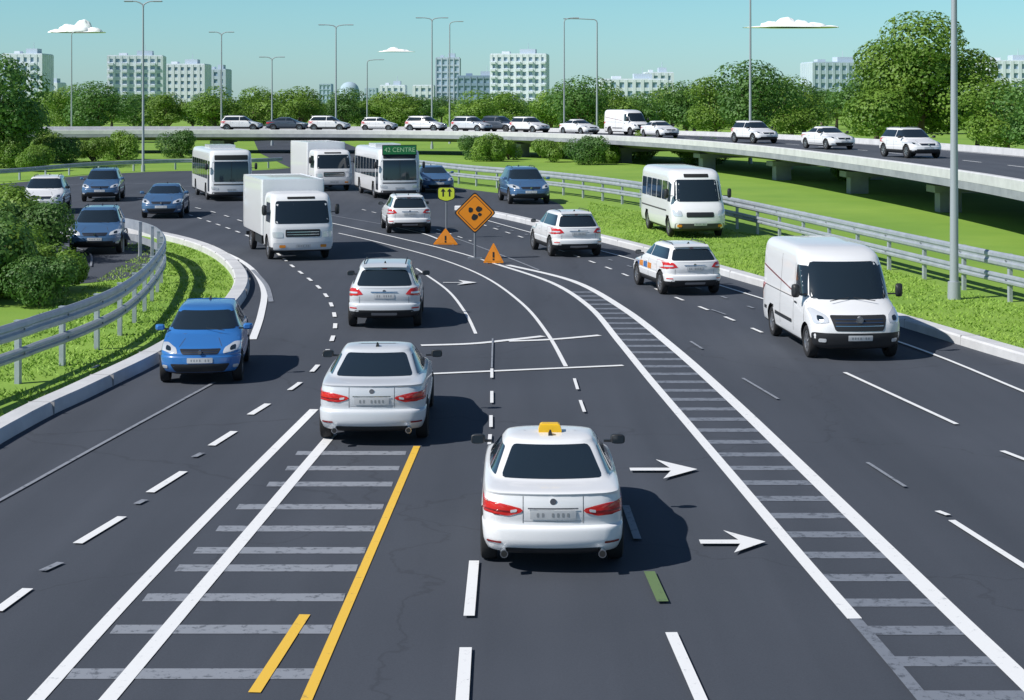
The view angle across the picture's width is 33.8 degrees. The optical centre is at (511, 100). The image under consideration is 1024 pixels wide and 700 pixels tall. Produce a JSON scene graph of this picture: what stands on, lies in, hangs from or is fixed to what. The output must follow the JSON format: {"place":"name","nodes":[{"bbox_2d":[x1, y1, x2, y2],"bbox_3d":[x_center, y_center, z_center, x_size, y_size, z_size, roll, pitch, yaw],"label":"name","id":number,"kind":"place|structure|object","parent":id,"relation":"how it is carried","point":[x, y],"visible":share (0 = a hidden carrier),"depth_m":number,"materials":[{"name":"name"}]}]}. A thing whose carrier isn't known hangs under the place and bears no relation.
{"place":"outdoors","nodes":[
{"label":"outdoors","id":0,"kind":"place"},
{"bbox_2d":[48,19,105,32],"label":"cloud","id":1,"kind":"structure","parent":0,"point":[84,25],"depth_m":3196.08,"materials":[{"name":"white"}]},
{"bbox_2d":[55,234,154,282],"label":"slip road","id":2,"kind":"structure","parent":0,"point":[107,260],"depth_m":59.29,"materials":[{"name":"grey asphalt"}]},
{"bbox_2d":[69,203,127,252],"bbox_3d":[-15.436,4.750,63.018,2.211,1.660,4.370,0,0,-9],"label":"car","id":3,"kind":"object","parent":2,"relation":"on","point":[99,225],"visible":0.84,"depth_m":61.70,"materials":[{"name":"blue metal"}]},
{"bbox_2d":[458,79,488,104],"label":"glazing","id":4,"kind":"structure","parent":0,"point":[473,87],"depth_m":740.40,"materials":[{"name":"blue glass"}]},
{"bbox_2d":[0,124,1023,699],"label":"road","id":5,"kind":"structure","parent":0,"point":[766,620],"depth_m":23.70,"materials":[{"name":"grey asphalt"}]},
{"bbox_2d":[20,174,70,212],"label":"car","id":6,"kind":"object","parent":5,"relation":"on","point":[47,187],"visible":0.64,"depth_m":83.89,"materials":[{"name":"white metal"}]},
{"bbox_2d":[80,166,124,200],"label":"car","id":7,"kind":"object","parent":5,"relation":"on","point":[106,181],"visible":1,"depth_m":93.58,"materials":[{"name":"blue metal"}]},
{"bbox_2d":[140,182,189,217],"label":"car","id":8,"kind":"object","parent":5,"relation":"on","point":[165,198],"visible":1,"depth_m":80.31,"materials":[{"name":"blue metal"}]},
{"bbox_2d":[155,296,252,381],"bbox_3d":[-6.302,4.867,34.760,1.952,1.425,3.676,0,0,-6],"label":"car","id":9,"kind":"object","parent":5,"relation":"on","point":[210,335],"visible":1,"depth_m":33.66,"materials":[{"name":"blue metal"}]},
{"bbox_2d":[192,144,256,199],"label":"bus","id":10,"kind":"object","parent":5,"relation":"on","point":[220,169],"visible":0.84,"depth_m":93.54,"materials":[{"name":"white metal"}]},
{"bbox_2d":[243,173,338,258],"bbox_3d":[-8.271,4.204,61.909,2.744,2.752,6.888,0,0,-17],"label":"box truck","id":11,"kind":"object","parent":5,"relation":"on","point":[285,212],"visible":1,"depth_m":59.08,"materials":[{"name":"white metal"}]},
{"bbox_2d":[291,140,354,189],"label":"box truck","id":12,"kind":"object","parent":5,"relation":"on","point":[328,162],"visible":0.73,"depth_m":104.24,"materials":[{"name":"white metal"}]},
{"bbox_2d":[319,341,441,437],"bbox_3d":[-2.299,4.842,29.333,2.131,1.475,4.568,0,0,-1],"label":"car","id":13,"kind":"object","parent":5,"relation":"on","point":[377,385],"visible":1,"depth_m":27.30,"materials":[{"name":"white metal"}]},
{"bbox_2d":[347,257,429,325],"bbox_3d":[-3.192,4.775,43.134,2.145,1.610,4.239,0,0,-2],"label":"car","id":14,"kind":"object","parent":5,"relation":"on","point":[387,288],"visible":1,"depth_m":41.22,"materials":[{"name":"white metal"}]},
{"bbox_2d":[355,143,424,197],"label":"bus","id":15,"kind":"object","parent":5,"relation":"on","point":[385,168],"visible":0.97,"depth_m":95.13,"materials":[{"name":"white metal"}]},
{"bbox_2d":[378,192,430,232],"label":"car","id":16,"kind":"object","parent":5,"relation":"on","point":[402,210],"visible":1,"depth_m":70.67,"materials":[{"name":"white metal"}]},
{"bbox_2d":[420,164,453,191],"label":"car","id":17,"kind":"object","parent":5,"relation":"on","point":[434,176],"visible":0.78,"depth_m":102.44,"materials":[{"name":"blue metal"}]},
{"bbox_2d":[455,193,494,259],"bbox_3d":[-1.305,4.407,59.289,1.414,2.347,0.350,0,0,-2],"label":"roadworks sign","id":18,"kind":"object","parent":5,"relation":"on","point":[474,212],"visible":1,"depth_m":59.23,"materials":[{"name":"orange metal"}]},
{"bbox_2d":[0,183,1023,699],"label":"road markings","id":19,"kind":"object","parent":5,"relation":"on","point":[1008,665],"visible":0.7,"depth_m":20.50,"materials":[{"name":"paint"}]},
{"bbox_2d":[498,165,549,203],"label":"car","id":20,"kind":"object","parent":5,"relation":"on","point":[522,182],"visible":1,"depth_m":91.49,"materials":[{"name":"blue metal"}]},
{"bbox_2d":[471,422,624,557],"bbox_3d":[0.483,4.843,21.929,2.066,1.474,4.430,0,0,0],"label":"taxi","id":21,"kind":"object","parent":5,"relation":"on","point":[551,487],"visible":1,"depth_m":19.98,"materials":[{"name":"white metal"}]},
{"bbox_2d":[530,208,600,255],"bbox_3d":[1.944,4.750,62.021,2.211,1.660,4.370,0,0,-12],"label":"car","id":22,"kind":"object","parent":5,"relation":"on","point":[553,230],"visible":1,"depth_m":60.19,"materials":[{"name":"white metal"}]},
{"bbox_2d":[633,239,719,293],"bbox_3d":[4.854,4.831,50.054,2.056,1.496,4.064,0,0,-11],"label":"patrol car","id":23,"kind":"object","parent":5,"relation":"on","point":[663,264],"visible":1,"depth_m":48.37,"materials":[{"name":"white metal"}]},
{"bbox_2d":[763,236,902,356],"bbox_3d":[7.250,4.420,38.477,2.480,2.320,5.232,0,0,-4],"label":"delivery van","id":24,"kind":"object","parent":5,"relation":"on","point":[829,292],"visible":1,"depth_m":37.00,"materials":[{"name":"white metal"}]},
{"bbox_2d":[0,104,1023,416],"bbox_3d":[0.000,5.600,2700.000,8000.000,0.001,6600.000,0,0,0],"label":"ground","id":25,"kind":"structure","parent":0,"point":[984,220],"depth_m":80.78,"materials":[{"name":"green plant"}]},
{"bbox_2d":[0,129,33,167],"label":"bush","id":26,"kind":"object","parent":25,"relation":"on","point":[11,148],"visible":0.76,"depth_m":138.92,"materials":[{"name":"green plant"}]},
{"bbox_2d":[0,211,38,276],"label":"bush","id":27,"kind":"object","parent":25,"relation":"on","point":[5,242],"visible":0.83,"depth_m":46.77,"materials":[{"name":"green plant"}]},
{"bbox_2d":[0,182,42,210],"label":"bush","id":28,"kind":"object","parent":25,"relation":"on","point":[15,195],"visible":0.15,"depth_m":59.81,"materials":[{"name":"green plant"}]},
{"bbox_2d":[0,53,55,140],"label":"tree","id":29,"kind":"object","parent":25,"relation":"on","point":[15,110],"visible":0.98,"depth_m":139.33,"materials":[{"name":"green plant"}]},
{"bbox_2d":[2,54,53,97],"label":"apartment building","id":30,"kind":"structure","parent":25,"relation":"on","point":[46,63],"depth_m":640.36,"materials":[{"name":"white concrete"}]},
{"bbox_2d":[0,221,64,298],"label":"bush","id":31,"kind":"object","parent":25,"relation":"on","point":[16,237],"visible":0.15,"depth_m":47.61,"materials":[{"name":"green plant"}]},
{"bbox_2d":[15,144,55,171],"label":"bush","id":32,"kind":"object","parent":25,"relation":"on","point":[36,155],"visible":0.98,"depth_m":132.64,"materials":[{"name":"green plant"}]},
{"bbox_2d":[0,197,77,248],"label":"bush","id":33,"kind":"object","parent":25,"relation":"on","point":[43,216],"visible":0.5,"depth_m":57.71,"materials":[{"name":"green plant"}]},
{"bbox_2d":[0,251,82,307],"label":"bush","id":34,"kind":"object","parent":25,"relation":"on","point":[40,277],"visible":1,"depth_m":45.67,"materials":[{"name":"green plant"}]},
{"bbox_2d":[24,240,89,287],"bbox_3d":[-13.488,4.885,49.694,2.050,1.483,2.036,0,0,-13],"label":"bush","id":35,"kind":"object","parent":25,"relation":"on","point":[46,250],"visible":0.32,"depth_m":49.37,"materials":[{"name":"green plant"}]},
{"bbox_2d":[42,136,82,162],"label":"bush","id":36,"kind":"object","parent":25,"relation":"on","point":[65,149],"visible":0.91,"depth_m":150.68,"materials":[{"name":"green plant"}]},
{"bbox_2d":[40,85,96,126],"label":"tree","id":37,"kind":"object","parent":25,"relation":"on","point":[59,101],"visible":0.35,"depth_m":238.19,"materials":[{"name":"green plant"}]},
{"bbox_2d":[0,218,165,383],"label":"guardrail","id":38,"kind":"object","parent":25,"relation":"on","point":[16,331],"visible":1,"depth_m":37.57,"materials":[{"name":"metal"}]},
{"bbox_2d":[75,136,114,160],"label":"bush","id":39,"kind":"object","parent":25,"relation":"on","point":[94,149],"visible":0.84,"depth_m":154.76,"materials":[{"name":"green plant"}]},
{"bbox_2d":[60,80,141,125],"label":"tree","id":40,"kind":"object","parent":25,"relation":"on","point":[105,102],"visible":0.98,"depth_m":223.17,"materials":[{"name":"green plant"}]},
{"bbox_2d":[99,129,140,159],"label":"bush","id":41,"kind":"object","parent":25,"relation":"on","point":[124,146],"visible":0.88,"depth_m":159.24,"materials":[{"name":"green plant"}]},
{"bbox_2d":[0,228,249,443],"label":"kerb","id":42,"kind":"structure","parent":25,"relation":"on","point":[16,421],"depth_m":33.03,"materials":[{"name":"concrete"}]},
{"bbox_2d":[114,93,153,125],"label":"tree","id":43,"kind":"object","parent":25,"relation":"on","point":[133,122],"visible":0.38,"depth_m":253.77,"materials":[{"name":"green plant"}]},
{"bbox_2d":[107,56,165,98],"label":"apartment building","id":44,"kind":"structure","parent":25,"relation":"on","point":[163,74],"depth_m":680.41,"materials":[{"name":"white concrete"}]},
{"bbox_2d":[110,59,159,97],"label":"glazing","id":45,"kind":"structure","parent":44,"relation":"attached to","point":[137,75],"depth_m":680.52,"materials":[{"name":"blue glass"}]},
{"bbox_2d":[109,56,164,98],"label":"spandrels","id":46,"kind":"object","parent":25,"relation":"on","point":[132,71],"visible":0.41,"depth_m":679.94,"materials":[{"name":"white concrete"}]},
{"bbox_2d":[0,157,282,179],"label":"guardrail","id":47,"kind":"object","parent":25,"relation":"on","point":[74,165],"visible":0.79,"depth_m":130.86,"materials":[{"name":"metal"}]},
{"bbox_2d":[124,0,162,171],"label":"street lamp","id":48,"kind":"object","parent":25,"relation":"on","point":[143,160],"visible":1,"depth_m":132.93,"materials":[{"name":"grey metal"}]},
{"bbox_2d":[137,92,194,125],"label":"tree","id":49,"kind":"object","parent":25,"relation":"on","point":[173,113],"visible":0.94,"depth_m":248.86,"materials":[{"name":"green plant"}]},
{"bbox_2d":[154,128,196,157],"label":"bush","id":50,"kind":"object","parent":25,"relation":"on","point":[179,143],"visible":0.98,"depth_m":163.75,"materials":[{"name":"green plant"}]},
{"bbox_2d":[166,65,210,104],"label":"apartment building","id":51,"kind":"structure","parent":25,"relation":"on","point":[206,77],"depth_m":719.88,"materials":[{"name":"white concrete"}]},
{"bbox_2d":[166,64,205,101],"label":"spandrels","id":52,"kind":"object","parent":51,"relation":"attached to","point":[182,79],"visible":0.31,"depth_m":720.00,"materials":[{"name":"white concrete"}]},
{"bbox_2d":[181,85,246,125],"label":"tree","id":53,"kind":"object","parent":25,"relation":"on","point":[203,109],"visible":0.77,"depth_m":233.90,"materials":[{"name":"green plant"}]},
{"bbox_2d":[211,70,231,103],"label":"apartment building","id":54,"kind":"structure","parent":25,"relation":"on","point":[227,78],"depth_m":759.88,"materials":[{"name":"white concrete"}]},
{"bbox_2d":[237,85,283,125],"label":"tree","id":55,"kind":"object","parent":25,"relation":"on","point":[256,100],"visible":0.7,"depth_m":238.61,"materials":[{"name":"green plant"}]},
{"bbox_2d":[273,86,328,121],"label":"tree","id":56,"kind":"object","parent":25,"relation":"on","point":[302,104],"visible":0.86,"depth_m":233.63,"materials":[{"name":"green plant"}]},
{"bbox_2d":[324,87,369,124],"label":"tree","id":57,"kind":"object","parent":25,"relation":"on","point":[346,105],"visible":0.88,"depth_m":258.66,"materials":[{"name":"green plant"}]},
{"bbox_2d":[371,92,425,126],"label":"tree","id":58,"kind":"object","parent":25,"relation":"on","point":[404,110],"visible":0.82,"depth_m":248.92,"materials":[{"name":"green plant"}]},
{"bbox_2d":[435,53,460,111],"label":"office tower","id":59,"kind":"structure","parent":25,"relation":"on","point":[441,74],"depth_m":800.40,"materials":[{"name":"blue"}]},
{"bbox_2d":[442,89,499,124],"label":"tree","id":60,"kind":"object","parent":25,"relation":"on","point":[477,109],"visible":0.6,"depth_m":228.29,"materials":[{"name":"green plant"}]},
{"bbox_2d":[457,134,489,159],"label":"bush","id":61,"kind":"object","parent":25,"relation":"on","point":[468,143],"visible":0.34,"depth_m":159.46,"materials":[{"name":"green plant"}]},
{"bbox_2d":[469,133,506,161],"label":"bush","id":62,"kind":"object","parent":25,"relation":"on","point":[493,146],"visible":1,"depth_m":154.65,"materials":[{"name":"green plant"}]},
{"bbox_2d":[485,92,532,120],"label":"tree","id":63,"kind":"object","parent":25,"relation":"on","point":[517,109],"visible":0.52,"depth_m":249.41,"materials":[{"name":"green plant"}]},
{"bbox_2d":[1,84,1023,133],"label":"distant trees","id":64,"kind":"object","parent":25,"relation":"on","point":[441,108],"visible":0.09,"depth_m":284.81,"materials":[{"name":"green plant"}]},
{"bbox_2d":[490,54,548,100],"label":"apartment building","id":65,"kind":"structure","parent":25,"relation":"on","point":[546,67],"depth_m":690.02,"materials":[{"name":"white concrete"}]},
{"bbox_2d":[490,61,545,100],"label":"balconies","id":66,"kind":"structure","parent":65,"relation":"attached to","point":[519,77],"depth_m":688.86,"materials":[{"name":"white concrete"}]},
{"bbox_2d":[493,57,543,103],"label":"glazing","id":67,"kind":"structure","parent":65,"relation":"in","point":[524,73],"depth_m":690.38,"materials":[{"name":"blue glass"}]},
{"bbox_2d":[493,54,543,100],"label":"spandrels","id":68,"kind":"object","parent":65,"relation":"attached to","point":[524,70],"visible":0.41,"depth_m":690.04,"materials":[{"name":"white concrete"}]},
{"bbox_2d":[29,126,1023,211],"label":"flyover","id":69,"kind":"object","parent":25,"relation":"on","point":[997,171],"visible":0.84,"depth_m":121.45,"materials":[{"name":"concrete"}]},
{"bbox_2d":[220,115,262,129],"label":"car","id":70,"kind":"object","parent":69,"relation":"on","point":[228,122],"visible":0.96,"depth_m":181.79,"materials":[{"name":"white metal"}]},
{"bbox_2d":[265,116,307,129],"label":"car","id":71,"kind":"object","parent":69,"relation":"on","point":[281,122],"visible":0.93,"depth_m":184.90,"materials":[{"name":"grey metal"}]},
{"bbox_2d":[308,115,350,129],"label":"car","id":72,"kind":"object","parent":69,"relation":"on","point":[318,122],"visible":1,"depth_m":180.76,"materials":[{"name":"white metal"}]},
{"bbox_2d":[361,116,397,129],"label":"car","id":73,"kind":"object","parent":69,"relation":"on","point":[369,123],"visible":0.96,"depth_m":183.03,"materials":[{"name":"white metal"}]},
{"bbox_2d":[404,115,446,130],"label":"car","id":74,"kind":"object","parent":69,"relation":"on","point":[420,122],"visible":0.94,"depth_m":177.30,"materials":[{"name":"white metal"}]},
{"bbox_2d":[450,116,492,130],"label":"car","id":75,"kind":"object","parent":69,"relation":"on","point":[464,123],"visible":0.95,"depth_m":174.40,"materials":[{"name":"white metal"}]},
{"bbox_2d":[482,115,517,131],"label":"car","id":76,"kind":"object","parent":69,"relation":"on","point":[499,122],"visible":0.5,"depth_m":176.36,"materials":[{"name":"grey metal"}]},
{"bbox_2d":[509,116,549,132],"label":"car","id":77,"kind":"object","parent":69,"relation":"on","point":[526,124],"visible":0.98,"depth_m":169.17,"materials":[{"name":"white metal"}]},
{"bbox_2d":[559,119,599,134],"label":"car","id":78,"kind":"object","parent":69,"relation":"on","point":[579,126],"visible":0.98,"depth_m":162.87,"materials":[{"name":"white metal"}]},
{"bbox_2d":[604,110,648,134],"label":"van","id":79,"kind":"object","parent":69,"relation":"on","point":[630,122],"visible":0.78,"depth_m":161.76,"materials":[{"name":"white metal"}]},
{"bbox_2d":[640,120,678,137],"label":"car","id":80,"kind":"object","parent":69,"relation":"on","point":[658,129],"visible":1,"depth_m":149.22,"materials":[{"name":"white metal"}]},
{"bbox_2d":[731,120,777,142],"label":"car","id":81,"kind":"object","parent":69,"relation":"on","point":[753,131],"visible":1,"depth_m":130.60,"materials":[{"name":"white metal"}]},
{"bbox_2d":[801,125,854,149],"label":"car","id":82,"kind":"object","parent":69,"relation":"on","point":[826,137],"visible":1,"depth_m":114.34,"materials":[{"name":"white metal"}]},
{"bbox_2d":[879,126,940,157],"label":"car","id":83,"kind":"object","parent":69,"relation":"on","point":[908,141],"visible":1,"depth_m":97.22,"materials":[{"name":"white metal"}]},
{"bbox_2d":[530,139,567,161],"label":"bush","id":84,"kind":"object","parent":25,"relation":"on","point":[551,151],"visible":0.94,"depth_m":152.82,"materials":[{"name":"green plant"}]},
{"bbox_2d":[527,89,571,127],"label":"tree","id":85,"kind":"object","parent":25,"relation":"on","point":[551,120],"visible":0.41,"depth_m":229.14,"materials":[{"name":"green plant"}]},
{"bbox_2d":[541,75,615,124],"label":"tree","id":86,"kind":"object","parent":25,"relation":"on","point":[580,101],"visible":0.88,"depth_m":213.68,"materials":[{"name":"green plant"}]},
{"bbox_2d":[562,134,610,164],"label":"bush","id":87,"kind":"object","parent":25,"relation":"on","point":[587,148],"visible":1,"depth_m":146.40,"materials":[{"name":"green plant"}]},
{"bbox_2d":[587,83,641,128],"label":"tree","id":88,"kind":"object","parent":25,"relation":"on","point":[616,104],"visible":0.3,"depth_m":228.91,"materials":[{"name":"green plant"}]},
{"bbox_2d":[599,80,666,111],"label":"apartment building","id":89,"kind":"structure","parent":25,"relation":"on","point":[634,86],"depth_m":639.88,"materials":[{"name":"white concrete"}]},
{"bbox_2d":[619,93,661,122],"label":"tree","id":90,"kind":"object","parent":25,"relation":"on","point":[651,115],"visible":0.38,"depth_m":233.76,"materials":[{"name":"green plant"}]},
{"bbox_2d":[641,164,730,235],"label":"minibus","id":91,"kind":"object","parent":25,"relation":"on","point":[679,197],"visible":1,"depth_m":68.96,"materials":[{"name":"white metal"}]},
{"bbox_2d":[642,176,722,201],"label":"windows","id":92,"kind":"structure","parent":91,"relation":"in","point":[687,190],"depth_m":68.90,"materials":[{"name":"black glass"}]},
{"bbox_2d":[655,80,717,130],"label":"tree","id":93,"kind":"object","parent":25,"relation":"on","point":[679,105],"visible":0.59,"depth_m":218.36,"materials":[{"name":"green plant"}]},
{"bbox_2d":[683,74,740,131],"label":"tree","id":94,"kind":"object","parent":25,"relation":"on","point":[710,119],"visible":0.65,"depth_m":208.94,"materials":[{"name":"green plant"}]},
{"bbox_2d":[419,160,1023,301],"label":"guardrail","id":95,"kind":"object","parent":25,"relation":"on","point":[1010,262],"visible":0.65,"depth_m":59.82,"materials":[{"name":"metal"}]},
{"bbox_2d":[455,205,1023,363],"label":"kerb","id":96,"kind":"structure","parent":25,"relation":"on","point":[980,343],"depth_m":40.48,"materials":[{"name":"concrete"}]},
{"bbox_2d":[748,0,752,163],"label":"street lamp","id":97,"kind":"object","parent":25,"relation":"on","point":[750,105],"visible":0.81,"depth_m":149.92,"materials":[{"name":"grey metal"}]},
{"bbox_2d":[711,59,810,125],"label":"tree","id":98,"kind":"object","parent":25,"relation":"on","point":[765,93],"visible":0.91,"depth_m":188.19,"materials":[{"name":"green plant"}]},
{"bbox_2d":[765,74,833,134],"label":"tree","id":99,"kind":"object","parent":25,"relation":"on","point":[792,121],"visible":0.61,"depth_m":198.14,"materials":[{"name":"green plant"}]},
{"bbox_2d":[800,63,867,93],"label":"apartment building","id":100,"kind":"structure","parent":25,"relation":"on","point":[807,70],"depth_m":639.92,"materials":[{"name":"white concrete"}]},
{"bbox_2d":[800,62,860,97],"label":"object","id":101,"kind":"object","parent":100,"relation":"attached to","point":[830,71],"visible":0.2,"depth_m":639.62,"materials":[{"name":"white concrete"}]},
{"bbox_2d":[824,64,914,138],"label":"tree","id":102,"kind":"object","parent":25,"relation":"on","point":[848,91],"visible":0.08,"depth_m":171.86,"materials":[{"name":"green plant"}]},
{"bbox_2d":[838,10,1014,136],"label":"tree","id":103,"kind":"object","parent":25,"relation":"on","point":[908,77],"visible":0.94,"depth_m":158.83,"materials":[{"name":"green plant"}]},
{"bbox_2d":[947,0,960,299],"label":"street lamp","id":104,"kind":"object","parent":25,"relation":"on","point":[954,288],"visible":0.99,"depth_m":47.41,"materials":[{"name":"grey metal"}]},
{"bbox_2d":[958,77,1023,147],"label":"tree","id":105,"kind":"object","parent":25,"relation":"on","point":[993,132],"visible":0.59,"depth_m":149.21,"materials":[{"name":"green plant"}]},
{"bbox_2d":[985,79,1023,145],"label":"tree","id":106,"kind":"object","parent":25,"relation":"on","point":[1017,124],"visible":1,"depth_m":140.08,"materials":[{"name":"green plant"}]},
{"bbox_2d":[0,0,1023,100],"label":"sky","id":107,"kind":"structure","parent":0,"point":[691,39],"materials":[{"name":"blue"}]},
{"bbox_2d":[743,17,838,28],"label":"cloud","id":108,"kind":"structure","parent":0,"point":[786,23],"depth_m":3195.43,"materials":[{"name":"white"}]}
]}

